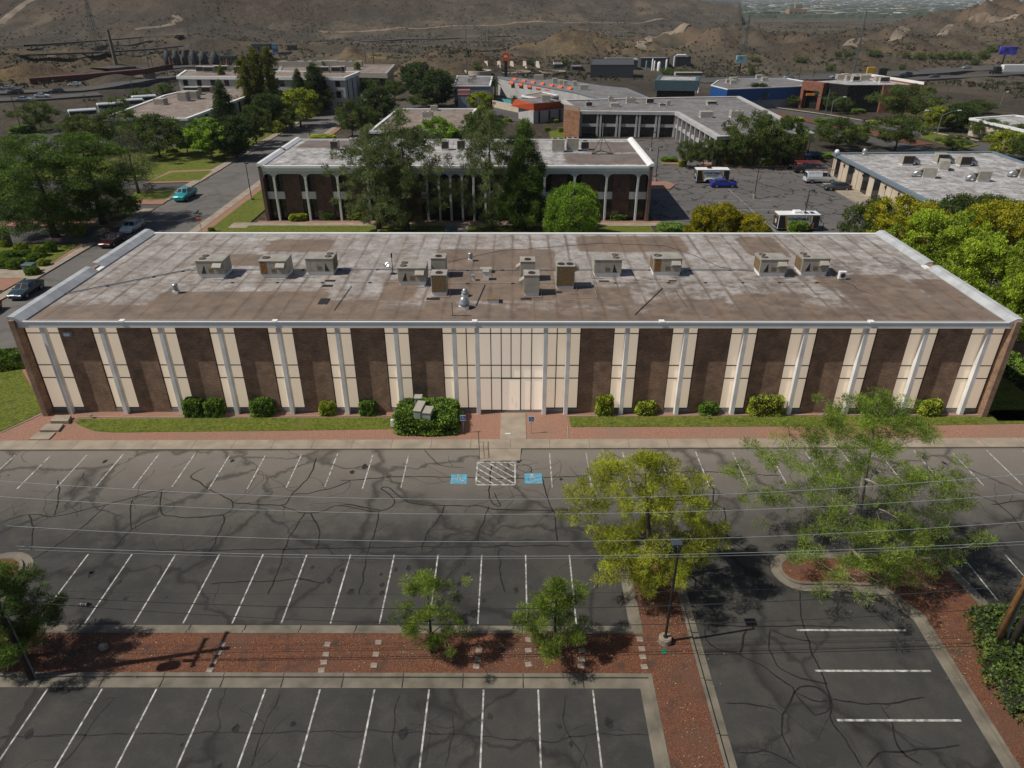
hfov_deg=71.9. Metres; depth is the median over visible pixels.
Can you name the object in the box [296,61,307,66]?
rooftop air conditioner
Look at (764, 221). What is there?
parking lines
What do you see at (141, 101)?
window
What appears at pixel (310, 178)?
window
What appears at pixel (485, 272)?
duct box
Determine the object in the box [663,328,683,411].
window
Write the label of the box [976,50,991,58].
desert shrub
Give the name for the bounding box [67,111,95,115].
window
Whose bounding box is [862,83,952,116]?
mesquite tree
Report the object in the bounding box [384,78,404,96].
mesquite tree
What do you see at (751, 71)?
desert shrub
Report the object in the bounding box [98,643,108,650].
boulder
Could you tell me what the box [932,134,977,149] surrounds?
mesquite tree
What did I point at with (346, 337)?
window
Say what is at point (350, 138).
rooftop air conditioner
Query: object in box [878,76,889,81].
rooftop air conditioner
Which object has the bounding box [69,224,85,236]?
clipped shrub
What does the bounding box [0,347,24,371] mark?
street hedge
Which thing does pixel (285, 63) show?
rooftop air conditioner
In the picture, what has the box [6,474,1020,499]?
power line
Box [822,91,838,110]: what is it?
mesquite tree
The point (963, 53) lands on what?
desert shrub
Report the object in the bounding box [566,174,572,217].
window
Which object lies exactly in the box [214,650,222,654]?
paving slab
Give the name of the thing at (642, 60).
plant building
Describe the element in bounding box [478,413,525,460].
entrance walk
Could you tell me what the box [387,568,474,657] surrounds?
young deciduous tree
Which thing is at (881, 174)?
tan building
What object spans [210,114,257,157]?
evergreen tree
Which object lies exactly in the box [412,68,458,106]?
evergreen tree
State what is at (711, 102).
rooftop air conditioner
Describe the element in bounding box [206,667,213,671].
paving slab
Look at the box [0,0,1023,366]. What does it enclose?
ground
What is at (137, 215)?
sidewalk
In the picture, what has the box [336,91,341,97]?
window
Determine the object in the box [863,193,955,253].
pistache tree
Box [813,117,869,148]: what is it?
mesquite tree
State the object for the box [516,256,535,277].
rooftop air conditioner
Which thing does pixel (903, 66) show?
desert shrub
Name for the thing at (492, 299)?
roof hatch
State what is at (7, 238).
shrub
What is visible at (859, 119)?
sidewalk
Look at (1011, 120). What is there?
house
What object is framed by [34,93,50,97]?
sedan
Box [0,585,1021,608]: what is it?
power line
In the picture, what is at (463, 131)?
mesquite tree
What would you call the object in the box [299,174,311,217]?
window
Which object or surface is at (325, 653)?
paving slab
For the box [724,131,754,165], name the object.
mesquite tree
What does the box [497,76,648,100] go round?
motel wing
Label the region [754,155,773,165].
clipped shrub
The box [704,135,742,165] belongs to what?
mesquite tree
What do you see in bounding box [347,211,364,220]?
clipped shrub
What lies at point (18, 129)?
clipped shrub
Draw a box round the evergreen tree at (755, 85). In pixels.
[750,83,770,101]
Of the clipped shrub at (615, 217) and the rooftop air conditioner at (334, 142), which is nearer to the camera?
the clipped shrub at (615, 217)
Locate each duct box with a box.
[480,267,491,272]
[482,269,488,279]
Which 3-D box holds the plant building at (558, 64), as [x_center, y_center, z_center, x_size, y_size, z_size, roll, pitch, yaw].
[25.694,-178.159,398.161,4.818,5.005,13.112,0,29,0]
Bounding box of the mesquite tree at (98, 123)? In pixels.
[82,106,144,147]
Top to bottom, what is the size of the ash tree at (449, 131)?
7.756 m
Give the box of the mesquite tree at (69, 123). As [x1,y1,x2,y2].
[39,113,109,141]
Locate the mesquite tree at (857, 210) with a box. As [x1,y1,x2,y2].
[837,193,899,234]
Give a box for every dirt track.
[0,0,34,23]
[135,15,183,29]
[635,23,689,51]
[843,12,1020,47]
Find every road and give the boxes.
[0,76,177,95]
[0,92,102,102]
[91,65,278,70]
[320,18,666,32]
[348,35,521,41]
[700,63,1023,82]
[765,108,1023,159]
[795,122,940,151]
[902,72,1023,80]
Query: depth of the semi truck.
341.78 m
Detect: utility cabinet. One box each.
[413,400,425,431]
[414,394,422,404]
[420,405,433,433]
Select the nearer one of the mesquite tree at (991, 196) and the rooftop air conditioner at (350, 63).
the mesquite tree at (991, 196)
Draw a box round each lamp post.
[244,162,253,199]
[372,193,381,231]
[654,146,662,180]
[658,538,682,646]
[753,158,764,198]
[805,189,815,213]
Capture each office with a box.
[102,89,245,147]
[176,70,361,111]
[278,64,395,86]
[368,108,476,138]
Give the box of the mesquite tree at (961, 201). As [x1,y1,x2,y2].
[927,190,1000,240]
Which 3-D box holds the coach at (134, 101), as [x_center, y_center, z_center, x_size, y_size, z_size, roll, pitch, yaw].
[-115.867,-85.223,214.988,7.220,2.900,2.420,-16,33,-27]
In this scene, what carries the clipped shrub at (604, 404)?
on the gravel bed at (548, 425)
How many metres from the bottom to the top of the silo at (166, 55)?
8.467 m
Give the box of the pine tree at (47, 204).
[0,133,114,238]
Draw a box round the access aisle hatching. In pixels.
[475,462,515,484]
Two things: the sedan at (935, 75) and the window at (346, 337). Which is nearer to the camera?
the window at (346, 337)
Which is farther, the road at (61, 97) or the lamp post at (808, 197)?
the road at (61, 97)
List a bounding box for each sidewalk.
[0,86,391,366]
[0,438,1023,450]
[774,107,978,140]
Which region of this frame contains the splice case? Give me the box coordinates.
[78,602,91,606]
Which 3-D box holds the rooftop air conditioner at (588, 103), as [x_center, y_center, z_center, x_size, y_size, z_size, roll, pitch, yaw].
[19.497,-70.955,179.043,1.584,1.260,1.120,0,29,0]
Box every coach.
[67,108,97,117]
[96,101,122,112]
[126,98,143,106]
[131,94,156,101]
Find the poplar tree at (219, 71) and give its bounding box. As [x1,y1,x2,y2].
[216,64,224,74]
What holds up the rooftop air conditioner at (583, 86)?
on the motel wing
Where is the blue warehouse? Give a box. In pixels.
[710,78,802,107]
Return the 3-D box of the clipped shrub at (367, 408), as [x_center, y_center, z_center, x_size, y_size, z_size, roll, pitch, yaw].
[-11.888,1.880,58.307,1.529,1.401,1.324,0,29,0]
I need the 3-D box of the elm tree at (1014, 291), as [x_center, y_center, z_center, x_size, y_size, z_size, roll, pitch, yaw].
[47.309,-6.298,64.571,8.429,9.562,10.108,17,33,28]
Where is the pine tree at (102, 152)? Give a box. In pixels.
[17,130,158,224]
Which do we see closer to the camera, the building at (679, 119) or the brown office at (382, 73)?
the building at (679, 119)
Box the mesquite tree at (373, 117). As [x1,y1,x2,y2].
[349,105,382,127]
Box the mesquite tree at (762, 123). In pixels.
[721,109,790,166]
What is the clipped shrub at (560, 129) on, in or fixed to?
on the lawn at (248, 210)
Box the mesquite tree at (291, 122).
[273,108,303,131]
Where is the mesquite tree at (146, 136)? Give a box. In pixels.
[114,112,190,157]
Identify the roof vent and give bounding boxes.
[171,283,179,293]
[468,252,472,261]
[861,148,867,155]
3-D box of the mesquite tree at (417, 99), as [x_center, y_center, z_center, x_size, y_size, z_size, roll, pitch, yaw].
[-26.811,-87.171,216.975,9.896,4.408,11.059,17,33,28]
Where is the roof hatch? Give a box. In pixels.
[486,295,499,302]
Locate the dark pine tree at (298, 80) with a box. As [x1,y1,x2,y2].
[290,67,309,111]
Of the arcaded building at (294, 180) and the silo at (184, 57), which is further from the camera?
the silo at (184, 57)
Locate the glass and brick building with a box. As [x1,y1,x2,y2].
[798,73,924,112]
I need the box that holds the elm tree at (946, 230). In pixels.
[884,208,1011,285]
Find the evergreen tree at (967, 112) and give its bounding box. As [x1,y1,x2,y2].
[939,103,981,130]
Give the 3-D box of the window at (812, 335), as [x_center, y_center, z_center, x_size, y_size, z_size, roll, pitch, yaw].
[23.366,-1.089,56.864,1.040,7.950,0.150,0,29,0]
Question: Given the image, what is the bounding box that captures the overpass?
[29,62,179,84]
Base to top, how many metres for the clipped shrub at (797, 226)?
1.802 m
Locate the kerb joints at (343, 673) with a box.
[38,589,727,735]
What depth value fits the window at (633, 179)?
107.89 m
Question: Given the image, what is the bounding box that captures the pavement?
[0,175,884,278]
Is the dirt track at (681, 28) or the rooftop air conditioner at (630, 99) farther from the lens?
the dirt track at (681, 28)
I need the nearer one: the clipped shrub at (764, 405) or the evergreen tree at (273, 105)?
the clipped shrub at (764, 405)
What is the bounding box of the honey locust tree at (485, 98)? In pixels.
[466,91,495,109]
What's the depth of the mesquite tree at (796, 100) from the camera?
217.15 m
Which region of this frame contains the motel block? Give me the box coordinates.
[454,75,492,107]
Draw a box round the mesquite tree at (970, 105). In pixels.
[945,102,989,112]
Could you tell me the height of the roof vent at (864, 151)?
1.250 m
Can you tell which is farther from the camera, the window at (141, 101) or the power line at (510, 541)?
the window at (141, 101)
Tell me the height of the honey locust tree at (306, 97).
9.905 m
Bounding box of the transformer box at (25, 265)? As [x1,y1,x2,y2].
[20,262,36,271]
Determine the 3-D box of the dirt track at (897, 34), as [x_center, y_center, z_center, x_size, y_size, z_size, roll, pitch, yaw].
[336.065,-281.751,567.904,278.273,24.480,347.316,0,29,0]
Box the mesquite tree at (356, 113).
[333,98,372,136]
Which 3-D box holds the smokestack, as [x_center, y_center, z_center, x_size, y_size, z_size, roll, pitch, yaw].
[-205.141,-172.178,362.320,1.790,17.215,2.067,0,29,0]
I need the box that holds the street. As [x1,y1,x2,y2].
[0,94,371,366]
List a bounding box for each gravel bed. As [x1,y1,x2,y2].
[0,92,819,290]
[0,335,1023,440]
[0,553,724,767]
[0,559,18,574]
[775,113,933,144]
[782,559,1023,767]
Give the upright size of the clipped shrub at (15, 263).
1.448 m
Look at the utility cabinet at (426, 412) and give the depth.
54.99 m
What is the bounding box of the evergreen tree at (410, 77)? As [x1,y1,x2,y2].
[399,62,434,95]
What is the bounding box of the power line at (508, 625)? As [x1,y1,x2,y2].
[0,599,1023,625]
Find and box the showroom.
[654,75,699,96]
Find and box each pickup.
[172,187,196,200]
[792,160,824,173]
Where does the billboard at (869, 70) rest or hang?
on the ground at (276, 16)
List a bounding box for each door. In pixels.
[501,378,520,410]
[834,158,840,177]
[846,165,854,183]
[860,172,869,193]
[870,178,880,197]
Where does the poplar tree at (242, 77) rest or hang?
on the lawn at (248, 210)
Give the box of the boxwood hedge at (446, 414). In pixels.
[392,396,463,436]
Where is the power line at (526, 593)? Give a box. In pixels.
[21,580,1016,594]
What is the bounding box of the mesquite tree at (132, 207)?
[115,196,141,214]
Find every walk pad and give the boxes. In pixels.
[318,301,328,303]
[320,298,330,300]
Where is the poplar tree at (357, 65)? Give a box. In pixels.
[353,62,360,69]
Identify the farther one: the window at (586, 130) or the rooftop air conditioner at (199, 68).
the rooftop air conditioner at (199, 68)
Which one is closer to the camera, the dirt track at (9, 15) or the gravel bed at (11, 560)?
the gravel bed at (11, 560)
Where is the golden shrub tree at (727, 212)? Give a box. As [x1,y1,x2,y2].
[703,201,748,232]
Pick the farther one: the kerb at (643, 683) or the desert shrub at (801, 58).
the desert shrub at (801, 58)
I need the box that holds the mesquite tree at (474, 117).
[457,107,509,138]
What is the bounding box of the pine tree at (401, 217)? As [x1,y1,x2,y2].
[354,107,459,231]
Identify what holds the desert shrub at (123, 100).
on the ground at (276, 16)
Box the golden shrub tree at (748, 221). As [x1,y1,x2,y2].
[724,211,773,232]
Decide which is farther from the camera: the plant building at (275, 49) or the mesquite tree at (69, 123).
the plant building at (275, 49)
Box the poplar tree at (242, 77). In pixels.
[231,53,262,109]
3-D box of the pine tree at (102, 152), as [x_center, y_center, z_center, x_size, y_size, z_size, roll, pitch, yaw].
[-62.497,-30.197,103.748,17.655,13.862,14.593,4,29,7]
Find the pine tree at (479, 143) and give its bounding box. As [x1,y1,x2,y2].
[452,109,525,230]
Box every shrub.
[0,228,12,246]
[0,240,9,247]
[0,250,18,257]
[0,257,9,268]
[4,257,26,269]
[8,125,37,133]
[12,242,29,251]
[18,249,30,256]
[23,266,40,275]
[25,251,45,261]
[31,245,46,255]
[36,258,50,266]
[44,240,57,252]
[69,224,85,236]
[105,96,130,111]
[129,87,151,97]
[154,82,173,94]
[164,147,177,152]
[181,396,204,417]
[202,398,226,417]
[248,396,276,417]
[288,212,307,221]
[308,134,335,138]
[318,400,336,416]
[321,212,333,219]
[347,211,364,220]
[358,399,377,416]
[472,62,481,68]
[549,119,558,122]
[558,127,563,131]
[561,58,569,64]
[594,394,614,416]
[610,214,626,220]
[633,400,657,415]
[656,221,685,232]
[660,67,672,73]
[660,156,677,162]
[670,68,679,74]
[678,160,685,166]
[697,401,719,415]
[726,160,737,164]
[739,157,752,164]
[745,394,786,416]
[747,64,754,74]
[749,56,761,60]
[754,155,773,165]
[787,220,809,232]
[793,56,806,61]
[793,117,804,121]
[813,118,831,123]
[821,152,833,157]
[825,64,836,70]
[834,51,842,56]
[843,50,856,55]
[851,108,865,112]
[861,396,892,417]
[867,49,882,55]
[899,64,905,69]
[902,52,911,56]
[912,52,927,58]
[916,398,943,416]
[927,52,945,58]
[946,51,961,58]
[958,51,973,58]
[970,56,981,64]
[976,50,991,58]
[986,44,1000,51]
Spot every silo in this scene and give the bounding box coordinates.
[163,51,172,64]
[172,50,180,64]
[181,50,188,64]
[190,49,198,64]
[199,50,208,64]
[210,51,219,64]
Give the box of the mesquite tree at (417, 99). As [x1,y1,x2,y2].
[405,93,439,107]
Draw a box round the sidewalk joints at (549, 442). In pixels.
[35,439,1023,448]
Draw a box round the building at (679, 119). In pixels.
[561,96,814,164]
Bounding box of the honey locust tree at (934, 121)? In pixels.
[917,106,952,130]
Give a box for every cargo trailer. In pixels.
[694,167,733,182]
[773,210,823,228]
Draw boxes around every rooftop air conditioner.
[153,98,167,104]
[176,91,190,100]
[182,90,200,98]
[183,86,201,93]
[194,254,231,279]
[195,66,203,71]
[201,86,213,92]
[203,66,215,71]
[213,65,229,70]
[258,254,292,279]
[279,61,291,66]
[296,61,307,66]
[303,252,337,276]
[315,66,330,71]
[316,61,322,65]
[323,60,338,65]
[330,139,339,149]
[331,66,341,71]
[338,61,348,66]
[348,61,354,66]
[349,137,364,146]
[396,261,429,286]
[422,111,432,116]
[430,105,437,110]
[430,253,448,277]
[430,269,449,296]
[441,139,448,149]
[457,139,464,149]
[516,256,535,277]
[519,270,541,295]
[534,74,543,78]
[542,94,549,100]
[551,138,564,151]
[555,261,578,290]
[566,137,578,150]
[580,84,587,89]
[581,140,588,149]
[586,101,591,106]
[591,253,622,278]
[610,102,619,106]
[626,97,635,102]
[646,98,653,103]
[649,252,684,276]
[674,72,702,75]
[698,111,712,117]
[706,100,716,104]
[729,110,743,117]
[753,253,788,275]
[755,74,763,77]
[756,110,767,115]
[794,252,831,276]
[835,74,844,79]
[844,75,857,79]
[850,75,859,80]
[859,75,870,79]
[873,76,882,81]
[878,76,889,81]
[898,154,920,164]
[911,166,937,178]
[933,153,954,163]
[938,158,950,170]
[955,155,977,165]
[965,169,992,181]
[1007,166,1023,177]
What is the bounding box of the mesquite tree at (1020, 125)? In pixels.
[1000,123,1023,137]
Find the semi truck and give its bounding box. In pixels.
[989,64,1023,73]
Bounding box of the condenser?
[837,271,846,278]
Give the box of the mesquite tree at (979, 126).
[963,118,1008,135]
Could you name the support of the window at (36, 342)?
in the office building at (919, 326)
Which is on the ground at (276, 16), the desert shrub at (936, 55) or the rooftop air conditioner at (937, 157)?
the desert shrub at (936, 55)
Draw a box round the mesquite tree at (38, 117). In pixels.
[1,99,64,127]
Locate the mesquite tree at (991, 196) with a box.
[951,191,1021,230]
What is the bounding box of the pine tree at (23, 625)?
[0,558,69,672]
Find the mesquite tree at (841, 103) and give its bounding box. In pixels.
[830,95,855,113]
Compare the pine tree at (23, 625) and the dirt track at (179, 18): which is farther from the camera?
the dirt track at (179, 18)
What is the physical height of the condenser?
0.690 m
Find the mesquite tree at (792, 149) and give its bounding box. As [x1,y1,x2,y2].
[761,115,816,165]
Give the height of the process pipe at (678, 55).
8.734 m
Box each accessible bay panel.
[450,474,466,483]
[525,473,541,482]
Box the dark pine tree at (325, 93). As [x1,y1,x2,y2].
[302,61,335,112]
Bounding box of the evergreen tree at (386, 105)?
[354,86,399,118]
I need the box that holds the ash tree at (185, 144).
[167,127,195,153]
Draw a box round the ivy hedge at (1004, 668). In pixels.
[962,601,1023,733]
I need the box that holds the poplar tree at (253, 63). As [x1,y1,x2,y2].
[243,46,276,106]
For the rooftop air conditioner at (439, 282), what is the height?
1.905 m
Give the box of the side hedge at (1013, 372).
[1003,349,1023,391]
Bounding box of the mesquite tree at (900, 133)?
[861,113,936,149]
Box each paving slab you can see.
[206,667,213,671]
[210,659,217,663]
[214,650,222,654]
[219,642,226,646]
[318,668,324,672]
[320,660,327,664]
[322,652,329,656]
[370,663,377,667]
[372,652,379,656]
[473,663,479,668]
[474,657,481,661]
[525,648,531,652]
[525,662,531,666]
[578,657,584,661]
[638,646,645,650]
[639,654,646,658]
[641,664,647,668]
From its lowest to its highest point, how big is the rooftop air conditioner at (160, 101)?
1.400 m
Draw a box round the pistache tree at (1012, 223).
[958,198,1023,254]
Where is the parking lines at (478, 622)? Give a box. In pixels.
[0,450,1023,767]
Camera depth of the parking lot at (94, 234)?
115.17 m
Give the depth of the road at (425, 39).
806.22 m
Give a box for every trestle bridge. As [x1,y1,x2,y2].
[0,35,183,48]
[5,45,184,58]
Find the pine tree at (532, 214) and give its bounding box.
[488,118,551,230]
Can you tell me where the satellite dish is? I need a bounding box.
[383,253,394,274]
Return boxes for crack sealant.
[0,458,1023,767]
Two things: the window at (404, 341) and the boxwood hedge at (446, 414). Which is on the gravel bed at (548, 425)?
the boxwood hedge at (446, 414)
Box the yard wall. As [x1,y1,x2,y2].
[492,98,517,111]
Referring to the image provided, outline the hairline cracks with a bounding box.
[0,449,1023,767]
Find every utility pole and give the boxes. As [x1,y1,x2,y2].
[0,601,36,679]
[465,29,466,72]
[853,11,866,73]
[988,576,1023,650]
[1008,611,1023,647]
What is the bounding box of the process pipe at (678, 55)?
[673,54,686,67]
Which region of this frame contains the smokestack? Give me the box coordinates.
[106,29,117,64]
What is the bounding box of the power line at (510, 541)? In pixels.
[1,521,1023,541]
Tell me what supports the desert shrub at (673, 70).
on the ground at (276, 16)
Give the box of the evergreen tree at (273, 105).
[240,92,289,130]
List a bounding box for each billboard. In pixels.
[735,56,746,74]
[866,67,875,73]
[878,68,887,75]
[998,47,1018,64]
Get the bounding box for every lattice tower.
[83,0,103,50]
[743,15,749,47]
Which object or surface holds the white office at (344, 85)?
on the ground at (276, 16)
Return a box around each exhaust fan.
[458,296,469,309]
[461,288,468,296]
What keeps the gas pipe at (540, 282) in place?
on the office building at (919, 326)
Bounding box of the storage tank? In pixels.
[657,61,660,70]
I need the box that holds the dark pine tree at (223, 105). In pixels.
[210,80,241,146]
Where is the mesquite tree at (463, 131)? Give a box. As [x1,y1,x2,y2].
[452,129,466,138]
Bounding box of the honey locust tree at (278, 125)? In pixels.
[272,120,285,135]
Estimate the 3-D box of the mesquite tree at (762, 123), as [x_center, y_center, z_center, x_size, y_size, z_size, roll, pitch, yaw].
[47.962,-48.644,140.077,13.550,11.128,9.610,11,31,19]
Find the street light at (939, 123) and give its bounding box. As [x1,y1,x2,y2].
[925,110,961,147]
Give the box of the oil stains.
[7,459,946,767]
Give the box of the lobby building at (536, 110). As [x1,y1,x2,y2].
[511,97,563,123]
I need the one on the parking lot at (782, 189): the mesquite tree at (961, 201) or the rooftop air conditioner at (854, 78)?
the mesquite tree at (961, 201)
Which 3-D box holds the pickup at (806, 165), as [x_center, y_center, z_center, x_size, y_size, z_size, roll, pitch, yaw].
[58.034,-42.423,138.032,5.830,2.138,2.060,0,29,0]
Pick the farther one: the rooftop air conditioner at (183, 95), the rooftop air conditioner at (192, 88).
the rooftop air conditioner at (192, 88)
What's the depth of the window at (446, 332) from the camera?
56.62 m
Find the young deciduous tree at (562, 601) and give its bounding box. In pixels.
[509,573,592,665]
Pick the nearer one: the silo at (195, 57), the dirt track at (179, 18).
the silo at (195, 57)
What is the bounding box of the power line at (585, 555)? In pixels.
[0,541,1023,555]
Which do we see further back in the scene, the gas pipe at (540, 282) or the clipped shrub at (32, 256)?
the clipped shrub at (32, 256)
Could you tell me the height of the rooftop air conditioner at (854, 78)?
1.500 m
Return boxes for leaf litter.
[16,543,1015,767]
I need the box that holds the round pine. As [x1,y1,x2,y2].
[541,181,602,232]
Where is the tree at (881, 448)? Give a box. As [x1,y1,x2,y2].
[717,385,998,607]
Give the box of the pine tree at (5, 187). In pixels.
[0,154,48,215]
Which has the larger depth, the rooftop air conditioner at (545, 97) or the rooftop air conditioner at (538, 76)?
the rooftop air conditioner at (538, 76)
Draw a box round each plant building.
[219,55,236,63]
[251,43,271,51]
[271,44,278,54]
[279,52,290,55]
[287,45,296,50]
[553,62,562,67]
[570,64,582,70]
[590,58,633,77]
[633,58,637,69]
[637,56,669,68]
[671,55,690,66]
[786,9,806,13]
[794,4,802,7]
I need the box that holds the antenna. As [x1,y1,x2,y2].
[592,123,612,153]
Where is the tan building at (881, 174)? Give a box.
[830,151,1023,225]
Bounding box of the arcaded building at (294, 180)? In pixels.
[256,137,653,220]
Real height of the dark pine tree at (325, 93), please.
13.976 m
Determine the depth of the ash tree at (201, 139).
144.72 m
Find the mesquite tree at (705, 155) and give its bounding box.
[687,138,720,166]
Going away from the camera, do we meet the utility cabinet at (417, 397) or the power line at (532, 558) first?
the power line at (532, 558)
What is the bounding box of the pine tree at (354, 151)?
[321,123,426,228]
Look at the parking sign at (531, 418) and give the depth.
55.16 m
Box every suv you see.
[7,88,23,93]
[48,88,64,93]
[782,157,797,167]
[896,74,907,77]
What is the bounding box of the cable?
[449,243,751,271]
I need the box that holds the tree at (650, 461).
[554,448,732,599]
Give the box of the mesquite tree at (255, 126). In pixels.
[237,105,275,143]
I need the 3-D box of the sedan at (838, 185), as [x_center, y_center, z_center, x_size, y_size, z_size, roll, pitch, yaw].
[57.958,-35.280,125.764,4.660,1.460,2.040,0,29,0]
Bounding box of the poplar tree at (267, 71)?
[258,45,283,104]
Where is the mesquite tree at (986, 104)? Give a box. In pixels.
[967,99,998,110]
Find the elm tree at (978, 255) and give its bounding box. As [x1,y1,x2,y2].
[935,227,1023,314]
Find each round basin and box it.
[464,69,490,75]
[503,70,530,74]
[539,70,565,74]
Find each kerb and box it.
[0,545,736,767]
[0,552,32,600]
[770,553,1020,767]
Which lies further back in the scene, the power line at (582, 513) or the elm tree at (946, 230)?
the elm tree at (946, 230)
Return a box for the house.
[968,115,1023,142]
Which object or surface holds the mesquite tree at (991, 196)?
on the ground at (276, 16)
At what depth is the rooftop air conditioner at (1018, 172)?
117.36 m
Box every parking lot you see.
[0,104,521,242]
[0,448,1023,767]
[634,139,1000,290]
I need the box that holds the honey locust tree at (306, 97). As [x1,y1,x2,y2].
[277,87,322,126]
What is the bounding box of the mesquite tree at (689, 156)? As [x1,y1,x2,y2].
[675,139,699,167]
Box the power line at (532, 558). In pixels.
[0,544,1023,558]
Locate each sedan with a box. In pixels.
[0,85,13,89]
[7,279,44,298]
[15,96,32,100]
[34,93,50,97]
[67,82,81,85]
[98,232,125,246]
[119,219,144,232]
[709,178,736,187]
[805,150,823,158]
[823,181,852,190]
[929,74,940,77]
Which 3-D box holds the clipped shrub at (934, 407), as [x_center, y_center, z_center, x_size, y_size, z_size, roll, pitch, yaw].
[34.414,1.772,58.376,2.109,1.600,1.804,0,29,0]
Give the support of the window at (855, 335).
in the office building at (919, 326)
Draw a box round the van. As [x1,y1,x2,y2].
[803,169,836,183]
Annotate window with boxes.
[24,328,67,411]
[47,328,85,411]
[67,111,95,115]
[91,328,123,411]
[96,104,122,108]
[106,328,140,411]
[126,100,142,103]
[131,97,155,99]
[149,328,178,411]
[164,328,191,399]
[208,328,234,411]
[223,328,249,411]
[265,174,281,217]
[267,328,289,411]
[276,174,287,217]
[282,328,305,411]
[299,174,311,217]
[307,174,318,217]
[325,328,344,411]
[331,174,341,217]
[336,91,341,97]
[339,174,348,217]
[340,328,358,411]
[383,328,398,411]
[398,328,413,398]
[420,174,427,217]
[428,174,484,219]
[441,328,454,398]
[456,328,476,411]
[479,328,543,411]
[545,174,550,206]
[546,328,565,411]
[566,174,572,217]
[568,328,581,411]
[575,174,581,211]
[583,114,595,122]
[583,127,594,134]
[597,174,605,217]
[602,114,614,122]
[602,127,613,134]
[605,174,613,217]
[609,328,624,411]
[621,127,633,134]
[622,115,634,122]
[623,328,639,411]
[627,174,636,217]
[636,174,647,217]
[640,127,652,135]
[641,115,653,122]
[660,127,671,135]
[661,115,673,123]
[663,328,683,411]
[678,328,698,411]
[719,328,742,411]
[734,328,758,411]
[778,328,802,410]
[791,329,817,412]
[831,329,862,410]
[848,329,877,412]
[891,329,922,410]
[907,329,938,412]
[944,329,984,412]
[964,329,1005,412]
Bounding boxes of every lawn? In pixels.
[0,111,979,261]
[0,367,1023,432]
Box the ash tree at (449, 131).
[414,116,461,138]
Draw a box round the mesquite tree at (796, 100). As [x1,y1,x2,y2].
[787,94,799,104]
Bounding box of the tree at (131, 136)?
[105,128,160,193]
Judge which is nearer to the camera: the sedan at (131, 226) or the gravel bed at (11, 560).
the gravel bed at (11, 560)
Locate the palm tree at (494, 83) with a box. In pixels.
[492,76,500,99]
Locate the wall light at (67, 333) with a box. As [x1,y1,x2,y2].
[63,331,72,336]
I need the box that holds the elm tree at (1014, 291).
[982,258,1023,342]
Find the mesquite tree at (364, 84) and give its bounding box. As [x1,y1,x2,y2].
[359,78,383,98]
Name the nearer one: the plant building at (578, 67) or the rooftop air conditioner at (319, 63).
the rooftop air conditioner at (319, 63)
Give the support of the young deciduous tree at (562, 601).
on the gravel bed at (618, 647)
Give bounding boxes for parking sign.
[460,415,465,432]
[529,416,533,421]
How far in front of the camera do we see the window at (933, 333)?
56.69 m
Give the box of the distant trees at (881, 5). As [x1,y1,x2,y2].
[741,0,1022,17]
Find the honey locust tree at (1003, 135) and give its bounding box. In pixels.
[979,129,1023,154]
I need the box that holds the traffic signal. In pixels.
[806,89,830,116]
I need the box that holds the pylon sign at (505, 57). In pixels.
[503,52,508,76]
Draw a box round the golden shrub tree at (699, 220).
[682,203,720,232]
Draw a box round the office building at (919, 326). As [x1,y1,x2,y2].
[7,229,1022,416]
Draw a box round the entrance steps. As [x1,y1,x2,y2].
[29,415,71,439]
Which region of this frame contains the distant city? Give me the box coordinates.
[742,0,1023,14]
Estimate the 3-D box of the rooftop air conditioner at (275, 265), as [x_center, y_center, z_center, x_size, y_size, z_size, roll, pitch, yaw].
[-21.044,-10.488,63.124,2.734,1.668,2.413,0,29,0]
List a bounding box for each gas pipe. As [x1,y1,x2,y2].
[31,268,828,299]
[231,282,817,283]
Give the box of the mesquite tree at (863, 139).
[842,129,872,143]
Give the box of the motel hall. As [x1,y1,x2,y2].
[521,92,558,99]
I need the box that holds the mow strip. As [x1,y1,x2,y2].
[0,413,977,437]
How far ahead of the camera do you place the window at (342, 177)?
107.42 m
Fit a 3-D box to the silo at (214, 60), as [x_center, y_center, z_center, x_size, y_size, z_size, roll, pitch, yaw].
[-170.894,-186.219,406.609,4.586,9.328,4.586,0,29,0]
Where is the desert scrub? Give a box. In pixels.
[0,0,1023,101]
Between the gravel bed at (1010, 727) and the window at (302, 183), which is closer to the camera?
the gravel bed at (1010, 727)
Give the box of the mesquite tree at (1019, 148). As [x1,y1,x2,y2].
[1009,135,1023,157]
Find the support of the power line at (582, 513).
attached to the utility pole at (1010, 615)
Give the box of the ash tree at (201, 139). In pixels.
[182,117,235,158]
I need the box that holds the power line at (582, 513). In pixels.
[0,494,1018,513]
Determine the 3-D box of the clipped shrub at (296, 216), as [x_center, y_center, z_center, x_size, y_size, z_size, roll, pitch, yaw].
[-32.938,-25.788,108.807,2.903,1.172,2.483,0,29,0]
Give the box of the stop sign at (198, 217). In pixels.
[193,210,201,231]
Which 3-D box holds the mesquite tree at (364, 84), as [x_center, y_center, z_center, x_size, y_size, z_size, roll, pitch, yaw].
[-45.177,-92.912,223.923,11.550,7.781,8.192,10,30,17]
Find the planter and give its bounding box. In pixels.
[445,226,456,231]
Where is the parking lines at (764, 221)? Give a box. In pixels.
[731,164,830,232]

